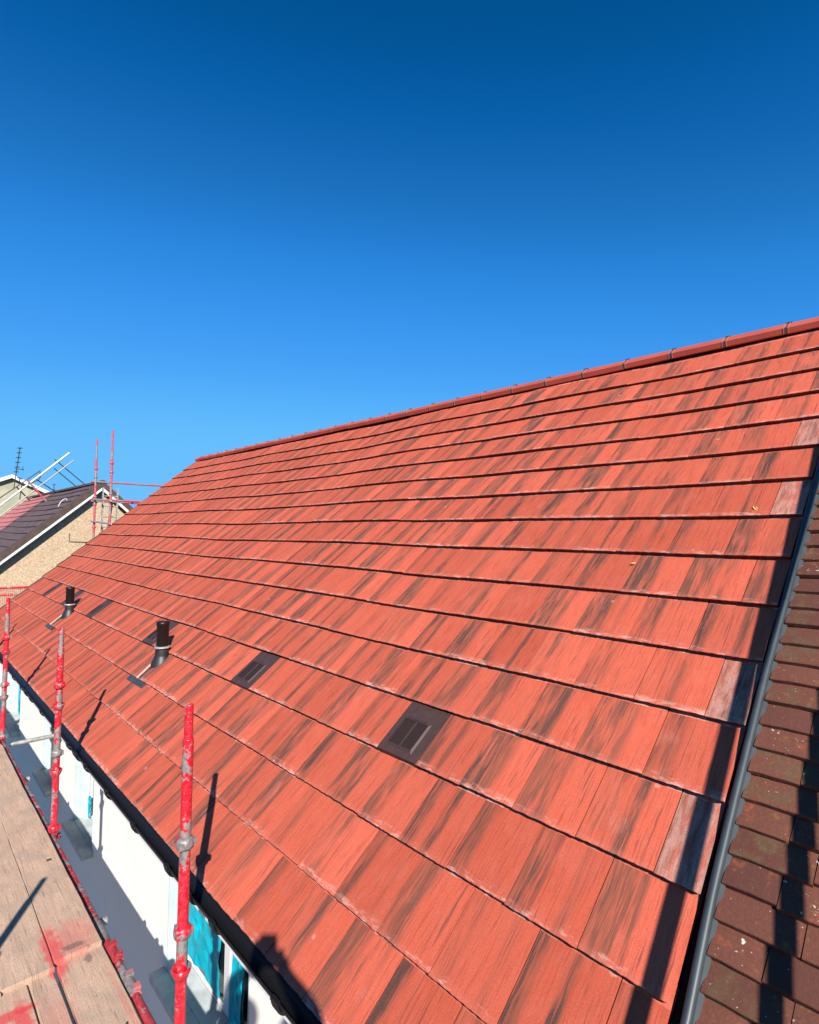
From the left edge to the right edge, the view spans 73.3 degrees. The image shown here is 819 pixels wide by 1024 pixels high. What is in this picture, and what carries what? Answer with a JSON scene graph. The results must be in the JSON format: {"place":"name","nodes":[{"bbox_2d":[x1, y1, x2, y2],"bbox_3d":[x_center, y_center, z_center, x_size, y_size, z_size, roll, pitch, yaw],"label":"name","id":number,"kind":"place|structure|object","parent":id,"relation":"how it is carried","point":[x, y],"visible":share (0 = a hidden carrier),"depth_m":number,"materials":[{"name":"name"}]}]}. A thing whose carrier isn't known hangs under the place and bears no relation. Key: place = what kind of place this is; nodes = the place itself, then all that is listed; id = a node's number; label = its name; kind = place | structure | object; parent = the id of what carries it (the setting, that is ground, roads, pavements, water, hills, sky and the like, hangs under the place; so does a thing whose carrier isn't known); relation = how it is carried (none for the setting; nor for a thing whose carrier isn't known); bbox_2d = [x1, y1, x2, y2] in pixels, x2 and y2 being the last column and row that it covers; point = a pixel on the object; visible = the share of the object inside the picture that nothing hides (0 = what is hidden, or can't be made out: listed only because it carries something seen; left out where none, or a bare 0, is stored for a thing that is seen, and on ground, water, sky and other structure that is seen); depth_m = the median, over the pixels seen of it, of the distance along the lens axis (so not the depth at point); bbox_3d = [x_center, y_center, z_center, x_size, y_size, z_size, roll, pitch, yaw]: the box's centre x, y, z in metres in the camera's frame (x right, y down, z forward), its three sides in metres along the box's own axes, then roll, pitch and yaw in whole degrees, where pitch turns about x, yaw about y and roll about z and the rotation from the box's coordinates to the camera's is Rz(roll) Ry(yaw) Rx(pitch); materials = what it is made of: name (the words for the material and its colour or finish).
{"place":"outdoors","nodes":[
{"label":"outdoors","id":0,"kind":"place"},
{"bbox_2d":[0,474,49,515],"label":"house","id":1,"kind":"structure","parent":0,"point":[6,484],"depth_m":38.23,"materials":[{"name":"brown"}]},
{"bbox_2d":[13,447,23,487],"bbox_3d":[-26.868,-2.998,37.864,0.559,2.892,0.211,3,-3,-43],"label":"tv aerial","id":2,"kind":"object","parent":1,"relation":"attached to","point":[17,462],"visible":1,"depth_m":37.81,"materials":[{"name":"grey metal"}]},
{"bbox_2d":[0,317,818,1023],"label":"house","id":3,"kind":"structure","parent":0,"point":[470,691],"depth_m":3.49,"materials":[{"name":"red tile"}]},
{"bbox_2d":[0,674,20,737],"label":"window","id":4,"kind":"structure","parent":3,"relation":"in","point":[12,724],"depth_m":9.96,"materials":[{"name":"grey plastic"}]},
{"bbox_2d":[18,687,20,714],"bbox_3d":[-6.957,3.355,9.819,0.033,0.507,0.081,3,-3,-43],"label":"plastic film","id":5,"kind":"object","parent":3,"relation":"attached to","point":[19,696],"visible":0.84,"depth_m":9.81,"materials":[{"name":"blue plastic"}]},
{"bbox_2d":[32,718,53,796],"bbox_3d":[-4.790,3.189,7.399,0.305,0.870,0.880,3,-3,-43],"label":"window","id":6,"kind":"structure","parent":3,"relation":"in","point":[43,777],"depth_m":7.64,"materials":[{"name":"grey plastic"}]},
{"bbox_2d":[61,759,94,860],"bbox_3d":[-3.550,3.154,6.080,0.305,0.870,0.900,3,-3,-43],"label":"window","id":7,"kind":"structure","parent":3,"relation":"in","point":[78,829],"depth_m":6.31,"materials":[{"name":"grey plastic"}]},
{"bbox_2d":[88,796,90,817],"bbox_3d":[-3.679,3.390,6.324,0.031,0.247,0.048,3,-3,-43],"label":"plastic film","id":8,"kind":"object","parent":3,"relation":"attached to","point":[89,805],"visible":1,"depth_m":6.32,"materials":[{"name":"blue plastic"}]},
{"bbox_2d":[149,876,249,1023],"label":"window","id":9,"kind":"structure","parent":3,"relation":"in","point":[203,1006],"depth_m":3.92,"materials":[{"name":"white plastic"}]},
{"bbox_2d":[229,954,244,1023],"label":"plastic film","id":10,"kind":"object","parent":9,"relation":"attached to","point":[235,986],"visible":0.53,"depth_m":3.63,"materials":[{"name":"blue plastic"}]},
{"bbox_2d":[188,902,220,998],"bbox_3d":[-1.520,3.051,4.045,0.032,0.691,0.590,3,-3,-43],"label":"plastic film","id":11,"kind":"object","parent":3,"relation":"attached to","point":[204,943],"visible":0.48,"depth_m":4.00,"materials":[{"name":"blue plastic"}]},
{"bbox_2d":[0,0,818,507],"label":"sky","id":12,"kind":"structure","parent":0,"point":[225,225],"materials":[{"name":"blue"}]},
{"bbox_2d":[695,490,818,1023],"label":"house","id":13,"kind":"structure","parent":0,"point":[763,952],"depth_m":1.87,"materials":[{"name":"tile"}]},
{"label":"ground","id":14,"kind":"structure","parent":0,"visible":0},
{"bbox_2d":[0,480,132,607],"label":"house","id":15,"kind":"structure","parent":14,"relation":"on","point":[40,537],"depth_m":19.32,"materials":[{"name":"brown concrete"}]},
{"bbox_2d":[0,452,83,516],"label":"scaffold","id":16,"kind":"object","parent":15,"relation":"on","point":[33,481],"visible":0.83,"depth_m":24.08,"materials":[{"name":"grey metal"}]},
{"bbox_2d":[0,430,161,603],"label":"scaffold","id":17,"kind":"object","parent":14,"relation":"on","point":[110,501],"visible":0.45,"depth_m":13.65,"materials":[{"name":"red metal"}]},
{"bbox_2d":[101,487,118,531],"bbox_3d":[-7.839,1.468,14.291,0.370,4.200,0.070,3,-3,-43],"label":"ladder","id":18,"kind":"object","parent":17,"relation":"attached to","point":[103,506],"visible":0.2,"depth_m":14.27,"materials":[{"name":"silver metal"}]},
{"bbox_2d":[0,597,196,1023],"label":"scaffold","id":19,"kind":"object","parent":14,"relation":"on","point":[186,842],"visible":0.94,"depth_m":2.96,"materials":[{"name":"red metal"}]},
{"bbox_2d":[0,985,38,1023],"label":"scaffold board","id":20,"kind":"object","parent":19,"relation":"on","point":[16,1006],"visible":1,"depth_m":2.73,"materials":[{"name":"brown wood"}]},
{"bbox_2d":[0,818,54,995],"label":"scaffold board","id":21,"kind":"object","parent":19,"relation":"on","point":[25,957],"visible":1,"depth_m":3.20,"materials":[{"name":"brown wood"}]},
{"bbox_2d":[27,972,72,1023],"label":"scaffold board","id":22,"kind":"object","parent":19,"relation":"on","point":[48,1002],"visible":0.83,"depth_m":2.78,"materials":[{"name":"brown wood"}]},
{"bbox_2d":[0,745,101,966],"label":"scaffold board","id":23,"kind":"object","parent":19,"relation":"on","point":[68,929],"visible":0.95,"depth_m":3.72,"materials":[{"name":"brown wood"}]},
{"bbox_2d":[56,946,141,1023],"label":"scaffold board","id":24,"kind":"object","parent":19,"relation":"on","point":[94,990],"visible":1,"depth_m":2.85,"materials":[{"name":"brown wood"}]}
]}

